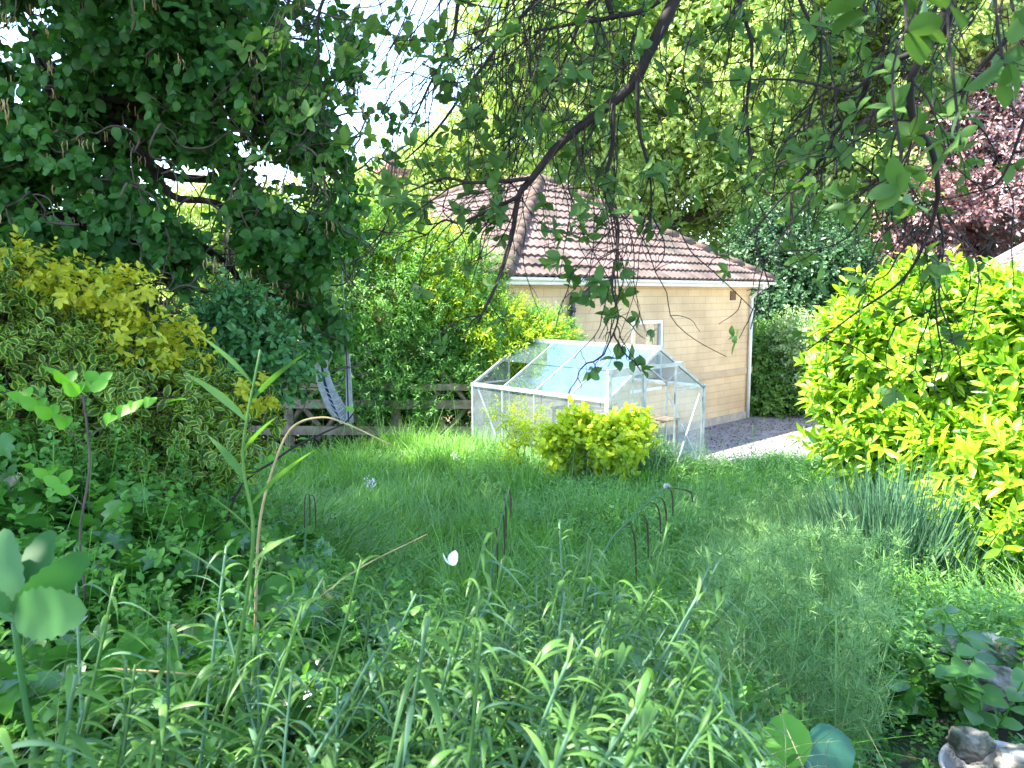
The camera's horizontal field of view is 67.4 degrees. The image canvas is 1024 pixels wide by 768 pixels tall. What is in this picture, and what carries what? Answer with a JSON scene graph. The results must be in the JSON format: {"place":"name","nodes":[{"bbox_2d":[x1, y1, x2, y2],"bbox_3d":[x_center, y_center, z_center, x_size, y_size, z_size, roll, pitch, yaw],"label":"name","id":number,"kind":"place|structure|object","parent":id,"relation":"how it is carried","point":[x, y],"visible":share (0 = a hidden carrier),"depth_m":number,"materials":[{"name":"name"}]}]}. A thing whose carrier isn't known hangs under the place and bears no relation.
{"place":"outdoors","nodes":[
{"label":"outdoors","id":0,"kind":"place"},
{"bbox_2d":[0,332,1023,767],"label":"ground","id":1,"kind":"structure","parent":0,"point":[920,746],"depth_m":3.00,"materials":[{"name":"soil"}]},
{"bbox_2d":[0,528,89,767],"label":"toothed plant","id":2,"kind":"object","parent":1,"relation":"on","point":[38,601],"visible":0.98,"depth_m":0.98,"materials":[{"name":"green plant"}]},
{"bbox_2d":[0,727,94,767],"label":"wallflower plant","id":3,"kind":"object","parent":1,"relation":"on","point":[9,747],"visible":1,"depth_m":0.86,"materials":[{"name":"green plant"}]},
{"bbox_2d":[0,366,184,597],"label":"rose shoot","id":4,"kind":"object","parent":1,"relation":"on","point":[27,402],"visible":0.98,"depth_m":1.78,"materials":[{"name":"green plant"}]},
{"bbox_2d":[17,573,254,767],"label":"wallflower plant","id":5,"kind":"object","parent":1,"relation":"on","point":[76,741],"visible":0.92,"depth_m":1.10,"materials":[{"name":"green plant"}]},
{"bbox_2d":[0,224,283,491],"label":"euonymus shrub","id":6,"kind":"object","parent":1,"relation":"on","point":[86,300],"visible":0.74,"depth_m":3.09,"materials":[{"name":"yellow plant"}]},
{"bbox_2d":[0,239,288,505],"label":"euonymus shrub","id":7,"kind":"object","parent":1,"relation":"on","point":[31,343],"visible":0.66,"depth_m":3.01,"materials":[{"name":"green plant"}]},
{"bbox_2d":[126,715,228,767],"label":"wallflower plant","id":8,"kind":"object","parent":1,"relation":"on","point":[176,730],"visible":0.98,"depth_m":1.04,"materials":[{"name":"green plant"}]},
{"bbox_2d":[52,192,303,343],"bbox_3d":[-10.552,-3.081,23.957,17.368,6.860,6.036,-2,7,-18],"label":"hedge","id":9,"kind":"object","parent":1,"relation":"on","point":[153,312],"depth_m":22.49,"materials":[{"name":"green plant"}]},
{"bbox_2d":[22,540,335,767],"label":"wallflower plant","id":10,"kind":"object","parent":1,"relation":"on","point":[134,744],"visible":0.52,"depth_m":1.46,"materials":[{"name":"green plant"}]},
{"bbox_2d":[71,658,293,767],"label":"wallflower plant","id":11,"kind":"object","parent":1,"relation":"on","point":[123,734],"visible":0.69,"depth_m":1.22,"materials":[{"name":"green plant"}]},
{"bbox_2d":[0,0,452,414],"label":"hazel tree","id":12,"kind":"object","parent":1,"relation":"on","point":[114,71],"visible":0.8,"depth_m":4.08,"materials":[{"name":"green plant"}]},
{"bbox_2d":[315,176,352,426],"bbox_3d":[-1.153,-0.496,5.031,0.235,1.622,0.462,-3,7,-22],"label":"hammock","id":13,"kind":"object","parent":12,"relation":"hanging from","point":[326,386],"visible":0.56,"depth_m":5.25,"materials":[{"name":"fabric"}]},
{"bbox_2d":[0,427,475,767],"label":"ivy","id":14,"kind":"object","parent":1,"relation":"on","point":[35,652],"visible":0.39,"depth_m":2.23,"materials":[{"name":"green plant"}]},
{"bbox_2d":[254,416,391,628],"bbox_3d":[-0.511,0.385,2.059,0.388,0.603,0.009,0,7,0],"label":"straw","id":15,"kind":"object","parent":14,"relation":"on","point":[261,514],"visible":0.9,"depth_m":2.04,"materials":[{"name":"plant"}]},
{"bbox_2d":[172,333,312,767],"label":"tall stem","id":16,"kind":"object","parent":1,"relation":"on","point":[224,399],"visible":0.98,"depth_m":1.28,"materials":[{"name":"green plant"}]},
{"bbox_2d":[0,374,485,756],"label":"bank weeds","id":17,"kind":"object","parent":1,"relation":"on","point":[62,539],"visible":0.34,"depth_m":2.45,"materials":[{"name":"green plant"}]},
{"bbox_2d":[158,266,332,415],"bbox_3d":[-1.414,0.220,3.986,0.910,1.638,0.691,-4,8,-31],"label":"privet shrub","id":18,"kind":"object","parent":1,"relation":"on","point":[245,333],"visible":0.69,"depth_m":3.82,"materials":[{"name":"green plant"}]},
{"bbox_2d":[125,541,365,767],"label":"wallflower plant","id":19,"kind":"object","parent":1,"relation":"on","point":[170,665],"visible":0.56,"depth_m":1.43,"materials":[{"name":"green plant"}]},
{"bbox_2d":[113,597,415,767],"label":"wallflower plant","id":20,"kind":"object","parent":1,"relation":"on","point":[163,712],"visible":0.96,"depth_m":1.14,"materials":[{"name":"green plant"}]},
{"bbox_2d":[234,662,319,767],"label":"wallflower plant","id":21,"kind":"object","parent":1,"relation":"on","point":[291,700],"visible":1,"depth_m":1.10,"materials":[{"name":"green plant"}]},
{"bbox_2d":[144,150,438,418],"bbox_3d":[-4.375,-1.824,14.928,5.810,5.330,2.914,0,7,0],"label":"tree","id":22,"kind":"object","parent":1,"relation":"on","point":[185,211],"visible":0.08,"depth_m":14.41,"materials":[{"name":"green plant"}]},
{"bbox_2d":[226,397,362,522],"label":"bramble","id":23,"kind":"object","parent":1,"relation":"on","point":[270,459],"visible":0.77,"depth_m":2.66,"materials":[{"name":"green plant"}]},
{"bbox_2d":[144,539,476,767],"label":"wallflower plant","id":24,"kind":"object","parent":1,"relation":"on","point":[267,688],"visible":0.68,"depth_m":1.36,"materials":[{"name":"green plant"}]},
{"bbox_2d":[183,590,480,767],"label":"wallflower plant","id":25,"kind":"object","parent":1,"relation":"on","point":[336,696],"visible":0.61,"depth_m":1.35,"materials":[{"name":"green plant"}]},
{"bbox_2d":[211,552,464,767],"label":"wallflower plant","id":26,"kind":"object","parent":1,"relation":"on","point":[346,722],"visible":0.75,"depth_m":1.36,"materials":[{"name":"green plant"}]},
{"bbox_2d":[190,370,497,445],"bbox_3d":[-2.830,0.437,11.527,5.244,1.331,0.196,0,7,-1],"label":"fence","id":27,"kind":"object","parent":1,"relation":"on","point":[464,403],"visible":0.31,"depth_m":11.47,"materials":[{"name":"brown wood"}]},
{"bbox_2d":[297,591,411,735],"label":"wallflower plant","id":28,"kind":"object","parent":1,"relation":"on","point":[310,643],"visible":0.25,"depth_m":1.96,"materials":[{"name":"green plant"}]},
{"bbox_2d":[299,435,432,473],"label":"grass tussock","id":29,"kind":"object","parent":1,"relation":"on","point":[339,458],"depth_m":9.42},
{"bbox_2d":[232,344,505,445],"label":"undergrowth","id":30,"kind":"object","parent":1,"relation":"on","point":[324,421],"visible":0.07,"depth_m":12.00,"materials":[{"name":"green plant"}]},
{"bbox_2d":[310,538,446,643],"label":"wallflower plant","id":31,"kind":"object","parent":1,"relation":"on","point":[384,590],"visible":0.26,"depth_m":2.30,"materials":[{"name":"green plant"}]},
{"bbox_2d":[328,700,438,767],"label":"wallflower plant","id":32,"kind":"object","parent":1,"relation":"on","point":[377,761],"visible":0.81,"depth_m":1.09,"materials":[{"name":"green plant"}]},
{"bbox_2d":[331,576,473,767],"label":"wallflower plant","id":33,"kind":"object","parent":1,"relation":"on","point":[360,666],"visible":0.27,"depth_m":1.58,"materials":[{"name":"green plant"}]},
{"bbox_2d":[235,178,588,437],"bbox_3d":[-1.703,-1.102,11.952,6.015,4.391,2.404,0,7,0],"label":"thicket","id":34,"kind":"object","parent":1,"relation":"on","point":[403,327],"visible":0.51,"depth_m":11.40,"materials":[{"name":"green plant"}]},
{"bbox_2d":[295,75,547,208],"bbox_3d":[-3.283,-7.296,32.585,11.896,13.136,6.187,-3,7,-22],"label":"tree","id":35,"kind":"object","parent":1,"relation":"on","point":[416,172],"visible":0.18,"depth_m":31.15,"materials":[{"name":"green plant"}]},
{"bbox_2d":[353,407,499,458],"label":"grass tussock","id":36,"kind":"object","parent":1,"relation":"on","point":[410,435],"depth_m":10.87,"materials":[{"name":"plant"}]},
{"bbox_2d":[376,685,491,767],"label":"wallflower plant","id":37,"kind":"object","parent":1,"relation":"on","point":[459,708],"visible":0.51,"depth_m":1.22,"materials":[{"name":"green plant"}]},
{"bbox_2d":[343,600,526,767],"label":"wallflower plant","id":38,"kind":"object","parent":1,"relation":"on","point":[472,614],"visible":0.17,"depth_m":1.46,"materials":[{"name":"green plant"}]},
{"bbox_2d":[352,614,522,767],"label":"wallflower plant","id":39,"kind":"object","parent":1,"relation":"on","point":[496,711],"visible":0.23,"depth_m":1.48,"materials":[{"name":"green plant"}]},
{"bbox_2d":[345,571,535,767],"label":"wallflower plant","id":40,"kind":"object","parent":1,"relation":"on","point":[447,638],"visible":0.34,"depth_m":1.41,"materials":[{"name":"green plant"}]},
{"bbox_2d":[365,466,523,510],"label":"grass tussock","id":41,"kind":"object","parent":1,"relation":"on","point":[418,489],"depth_m":7.40,"materials":[{"name":"plant"}]},
{"bbox_2d":[0,482,891,767],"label":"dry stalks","id":42,"kind":"object","parent":1,"relation":"on","point":[476,708],"visible":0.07,"depth_m":1.59,"materials":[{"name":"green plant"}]},
{"bbox_2d":[381,423,511,475],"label":"grass tussock","id":43,"kind":"object","parent":1,"relation":"on","point":[440,448],"depth_m":9.72,"materials":[{"name":"plant"}]},
{"bbox_2d":[351,190,598,384],"bbox_3d":[-0.931,-1.005,12.089,4.646,4.167,2.153,2,7,13],"label":"shrub","id":44,"kind":"object","parent":1,"relation":"on","point":[525,333],"visible":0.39,"depth_m":11.46,"materials":[{"name":"green plant"}]},
{"bbox_2d":[377,532,598,767],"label":"wallflower plant","id":45,"kind":"object","parent":1,"relation":"on","point":[438,712],"visible":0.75,"depth_m":1.08,"materials":[{"name":"green plant"}]},
{"bbox_2d":[417,610,571,767],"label":"wallflower plant","id":46,"kind":"object","parent":1,"relation":"on","point":[516,689],"visible":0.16,"depth_m":1.54,"materials":[{"name":"green plant"}]},
{"bbox_2d":[0,435,1023,767],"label":"bed weeds","id":47,"kind":"object","parent":1,"relation":"on","point":[308,659],"visible":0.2,"depth_m":1.70,"materials":[{"name":"green plant"}]},
{"bbox_2d":[480,394,552,468],"bbox_3d":[0.107,0.742,8.748,0.934,1.279,0.635,-3,7,-22],"label":"lime sapling","id":48,"kind":"object","parent":1,"relation":"on","point":[521,425],"visible":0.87,"depth_m":8.71,"materials":[{"name":"green plant"}]},
{"bbox_2d":[423,578,643,767],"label":"wallflower plant","id":49,"kind":"object","parent":1,"relation":"on","point":[620,655],"visible":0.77,"depth_m":1.10,"materials":[{"name":"green plant"}]},
{"bbox_2d":[460,448,612,503],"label":"grass tussock","id":50,"kind":"object","parent":1,"relation":"on","point":[526,478],"depth_m":8.02,"materials":[{"name":"plant"}]},
{"bbox_2d":[298,159,775,437],"bbox_3d":[-0.293,-2.370,18.254,8.735,6.350,9.620,-6,9,-44],"label":"bungalow","id":51,"kind":"object","parent":1,"relation":"on","point":[703,297],"visible":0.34,"depth_m":15.79,"materials":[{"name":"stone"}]},
{"bbox_2d":[630,320,662,393],"bbox_3d":[2.603,-0.566,15.376,1.080,1.420,0.230,-6,9,-44],"label":"window","id":52,"kind":"structure","parent":51,"relation":"in","point":[649,324],"depth_m":15.60,"materials":[{"name":"white paint"}]},
{"bbox_2d":[464,547,629,765],"bbox_3d":[0.064,0.684,1.637,0.433,0.633,0.266,2,7,19],"label":"wallflower plant","id":53,"kind":"object","parent":1,"relation":"on","point":[508,603],"visible":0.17,"depth_m":1.68,"materials":[{"name":"green plant"}]},
{"bbox_2d":[486,591,613,755],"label":"wallflower plant","id":54,"kind":"object","parent":1,"relation":"on","point":[527,614],"visible":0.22,"depth_m":1.80,"materials":[{"name":"green plant"}]},
{"bbox_2d":[437,617,665,767],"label":"wallflower plant","id":55,"kind":"object","parent":1,"relation":"on","point":[647,713],"visible":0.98,"depth_m":0.91,"materials":[{"name":"green plant"}]},
{"bbox_2d":[458,580,647,767],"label":"wallflower plant","id":56,"kind":"object","parent":1,"relation":"on","point":[490,661],"visible":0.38,"depth_m":1.45,"materials":[{"name":"green plant"}]},
{"bbox_2d":[437,668,671,767],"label":"wallflower plant","id":57,"kind":"object","parent":1,"relation":"on","point":[483,743],"visible":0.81,"depth_m":1.02,"materials":[{"name":"green plant"}]},
{"bbox_2d":[467,501,642,561],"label":"grass tussock","id":58,"kind":"object","parent":1,"relation":"on","point":[550,534],"depth_m":5.82,"materials":[{"name":"plant"}]},
{"bbox_2d":[444,644,701,767],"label":"wallflower plant","id":59,"kind":"object","parent":1,"relation":"on","point":[482,702],"visible":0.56,"depth_m":1.10,"materials":[{"name":"green plant"}]},
{"bbox_2d":[486,554,660,714],"bbox_3d":[0.128,0.739,1.920,0.485,0.624,0.229,1,7,-2],"label":"wallflower plant","id":60,"kind":"object","parent":1,"relation":"on","point":[571,584],"visible":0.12,"depth_m":1.91,"materials":[{"name":"green plant"}]},
{"bbox_2d":[503,550,644,722],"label":"wallflower plant","id":61,"kind":"object","parent":1,"relation":"on","point":[548,578],"visible":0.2,"depth_m":1.95,"materials":[{"name":"green plant"}]},
{"bbox_2d":[468,574,680,767],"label":"wallflower plant","id":62,"kind":"object","parent":1,"relation":"on","point":[569,668],"visible":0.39,"depth_m":1.44,"materials":[{"name":"green plant"}]},
{"bbox_2d":[471,338,706,462],"bbox_3d":[1.043,0.304,10.737,2.185,1.790,2.528,-6,9,-44],"label":"greenhouse","id":63,"kind":"object","parent":1,"relation":"on","point":[615,374],"visible":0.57,"depth_m":10.49,"materials":[{"name":"metal"}]},
{"bbox_2d":[551,404,679,455],"bbox_3d":[1.481,0.769,11.362,0.520,0.710,2.000,-6,9,-44],"label":"staging","id":64,"kind":"object","parent":63,"relation":"in","point":[661,419],"visible":0.43,"depth_m":10.94,"materials":[{"name":"brown wood"}]},
{"bbox_2d":[606,370,646,414],"bbox_3d":[1.395,0.579,9.368,0.735,1.465,0.035,-6,9,-44],"label":"door","id":65,"kind":"structure","parent":63,"relation":"in","point":[609,376],"depth_m":9.22,"materials":[{"name":"metal"}]},
{"bbox_2d":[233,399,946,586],"bbox_3d":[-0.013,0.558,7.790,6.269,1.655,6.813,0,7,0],"label":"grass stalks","id":66,"kind":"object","parent":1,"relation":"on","point":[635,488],"depth_m":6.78,"materials":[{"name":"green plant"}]},
{"bbox_2d":[533,395,664,482],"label":"lime bush","id":67,"kind":"object","parent":1,"relation":"on","point":[613,430],"visible":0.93,"depth_m":8.26,"materials":[{"name":"green plant"}]},
{"bbox_2d":[523,671,674,767],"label":"wallflower plant","id":68,"kind":"object","parent":1,"relation":"on","point":[641,691],"visible":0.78,"depth_m":1.00,"materials":[{"name":"green plant"}]},
{"bbox_2d":[190,0,1023,413],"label":"overhanging tree","id":69,"kind":"object","parent":1,"relation":"on","point":[926,34],"visible":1,"depth_m":2.12,"materials":[{"name":"green plant"}]},
{"bbox_2d":[514,587,701,766],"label":"wallflower plant","id":70,"kind":"object","parent":1,"relation":"on","point":[560,655],"visible":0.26,"depth_m":1.52,"materials":[{"name":"green plant"}]},
{"bbox_2d":[491,531,732,766],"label":"wallflower plant","id":71,"kind":"object","parent":1,"relation":"on","point":[694,644],"visible":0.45,"depth_m":1.48,"materials":[{"name":"green plant"}]},
{"bbox_2d":[538,464,686,536],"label":"grass tussock","id":72,"kind":"object","parent":1,"relation":"on","point":[618,492],"depth_m":6.78,"materials":[{"name":"plant"}]},
{"bbox_2d":[550,486,692,680],"bbox_3d":[0.210,0.580,1.922,0.505,0.636,0.097,-3,7,-24],"label":"pendulous sedge","id":73,"kind":"object","parent":1,"relation":"on","point":[617,532],"visible":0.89,"depth_m":1.95,"materials":[{"name":"green plant"}]},
{"bbox_2d":[488,586,767,767],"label":"wallflower plant","id":74,"kind":"object","parent":1,"relation":"on","point":[691,722],"visible":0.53,"depth_m":1.11,"materials":[{"name":"green plant"}]},
{"bbox_2d":[497,627,761,767],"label":"wallflower plant","id":75,"kind":"object","parent":1,"relation":"on","point":[696,741],"visible":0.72,"depth_m":1.08,"materials":[{"name":"green plant"}]},
{"bbox_2d":[556,532,748,767],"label":"wallflower plant","id":76,"kind":"object","parent":1,"relation":"on","point":[664,667],"visible":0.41,"depth_m":1.59,"materials":[{"name":"green plant"}]},
{"bbox_2d":[526,518,778,752],"bbox_3d":[0.324,0.704,1.929,0.527,0.663,0.521,-3,7,-21],"label":"wallflower plant","id":77,"kind":"object","parent":1,"relation":"on","point":[726,608],"visible":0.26,"depth_m":1.86,"materials":[{"name":"green plant"}]},
{"bbox_2d":[561,439,745,494],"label":"grass tussock","id":78,"kind":"object","parent":1,"relation":"on","point":[645,472],"depth_m":8.30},
{"bbox_2d":[558,617,768,767],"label":"wallflower plant","id":79,"kind":"object","parent":1,"relation":"on","point":[697,700],"visible":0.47,"depth_m":1.25,"materials":[{"name":"green plant"}]},
{"bbox_2d":[564,521,762,767],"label":"wallflower plant","id":80,"kind":"object","parent":1,"relation":"on","point":[659,630],"visible":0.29,"depth_m":1.71,"materials":[{"name":"green plant"}]},
{"bbox_2d":[430,0,907,254],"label":"tree","id":81,"kind":"object","parent":1,"relation":"on","point":[700,9],"visible":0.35,"depth_m":26.17,"materials":[{"name":"green plant"}]},
{"bbox_2d":[551,571,800,767],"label":"wallflower plant","id":82,"kind":"object","parent":1,"relation":"on","point":[706,703],"visible":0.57,"depth_m":1.29,"materials":[{"name":"green plant"}]},
{"bbox_2d":[561,427,819,484],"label":"tall weeds","id":83,"kind":"object","parent":1,"relation":"on","point":[658,452],"visible":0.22,"depth_m":8.77,"materials":[{"name":"green plant"}]},
{"bbox_2d":[633,647,786,767],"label":"wallflower plant","id":84,"kind":"object","parent":1,"relation":"on","point":[678,740],"visible":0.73,"depth_m":1.09,"materials":[{"name":"green plant"}]},
{"bbox_2d":[656,453,820,513],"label":"grass tussock","id":85,"kind":"object","parent":1,"relation":"on","point":[731,484],"depth_m":7.59,"materials":[{"name":"plant"}]},
{"bbox_2d":[750,310,807,417],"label":"shrub","id":86,"kind":"object","parent":1,"relation":"on","point":[766,389],"visible":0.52,"depth_m":18.34,"materials":[{"name":"green plant"}]},
{"bbox_2d":[757,301,823,413],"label":"shrub","id":87,"kind":"object","parent":1,"relation":"on","point":[792,322],"visible":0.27,"depth_m":18.11,"materials":[{"name":"green plant"}]},
{"bbox_2d":[650,472,948,767],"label":"feathery plants","id":88,"kind":"object","parent":1,"relation":"on","point":[840,702],"visible":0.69,"depth_m":2.92,"materials":[{"name":"green plant"}]},
{"bbox_2d":[715,183,888,353],"bbox_3d":[8.079,-2.327,21.311,5.241,6.400,4.688,0,7,0],"label":"dark conifer","id":89,"kind":"object","parent":1,"relation":"on","point":[792,288],"visible":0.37,"depth_m":20.14,"materials":[{"name":"green plant"}]},
{"bbox_2d":[763,713,855,767],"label":"bergenia plant","id":90,"kind":"object","parent":1,"relation":"on","point":[839,747],"visible":0.84,"depth_m":1.78,"materials":[{"name":"green plant"}]},
{"bbox_2d":[671,0,1023,249],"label":"tree","id":91,"kind":"object","parent":1,"relation":"on","point":[847,173],"visible":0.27,"depth_m":22.81,"materials":[{"name":"green plant"}]},
{"bbox_2d":[712,441,1023,606],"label":"lavender clump","id":92,"kind":"object","parent":1,"relation":"on","point":[877,510],"visible":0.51,"depth_m":4.67,"materials":[{"name":"green plant"}]},
{"bbox_2d":[851,634,938,729],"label":"broad leaved plant","id":93,"kind":"object","parent":1,"relation":"on","point":[910,692],"visible":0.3,"depth_m":3.04,"materials":[{"name":"green plant"}]},
{"bbox_2d":[786,243,1023,617],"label":"laurel shrub","id":94,"kind":"object","parent":1,"relation":"on","point":[847,411],"visible":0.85,"depth_m":5.47,"materials":[{"name":"green plant"}]},
{"bbox_2d":[897,629,976,712],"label":"broad leaved plant","id":95,"kind":"object","parent":1,"relation":"on","point":[937,659],"visible":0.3,"depth_m":3.17,"materials":[{"name":"green plant"}]},
{"bbox_2d":[852,1,1023,286],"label":"copper beech","id":96,"kind":"object","parent":1,"relation":"on","point":[986,209],"visible":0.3,"depth_m":21.55,"materials":[{"name":"purple plant"}]},
{"bbox_2d":[938,740,1011,767],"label":"stone bowl","id":97,"kind":"object","parent":1,"relation":"on","point":[947,758],"visible":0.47,"depth_m":2.44,"materials":[{"name":"stone"}]},
{"bbox_2d":[945,726,996,764],"bbox_3d":[1.424,1.126,2.384,0.147,0.106,0.099,0,7,0],"label":"rock","id":98,"kind":"object","parent":97,"relation":"in","point":[967,745],"visible":1,"depth_m":2.36,"materials":[{"name":"stone"}]},
{"bbox_2d":[993,747,1023,767],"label":"rock","id":99,"kind":"object","parent":97,"relation":"in","point":[1008,757],"visible":1,"depth_m":2.27,"materials":[{"name":"stone"}]},
{"bbox_2d":[928,638,1023,739],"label":"broad leaved plant","id":100,"kind":"object","parent":1,"relation":"on","point":[960,675],"visible":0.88,"depth_m":2.66,"materials":[{"name":"green plant"}]},
{"bbox_2d":[929,605,1023,721],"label":"broad leaved plant","id":101,"kind":"object","parent":1,"relation":"on","point":[950,629],"visible":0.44,"depth_m":3.08,"materials":[{"name":"green plant"}]},
{"bbox_2d":[963,660,1023,713],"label":"rock","id":102,"kind":"object","parent":1,"relation":"on","point":[1001,680],"visible":0.25,"depth_m":2.89,"materials":[{"name":"stone"}]},
{"bbox_2d":[0,0,1023,244],"label":"sky","id":103,"kind":"structure","parent":0,"point":[370,97],"materials":[{"name":"white"}]},
{"bbox_2d":[0,403,1023,722],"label":"grass","id":104,"kind":"structure","parent":0,"point":[467,563],"depth_m":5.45,"materials":[{"name":"plant"}]},
{"bbox_2d":[659,409,824,464],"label":"terrace","id":105,"kind":"structure","parent":0,"point":[723,433],"depth_m":15.83,"materials":[{"name":"grey stone paving"}]},
{"bbox_2d":[667,412,817,461],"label":"leaf litter","id":106,"kind":"object","parent":105,"relation":"on","point":[752,434],"visible":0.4,"depth_m":15.98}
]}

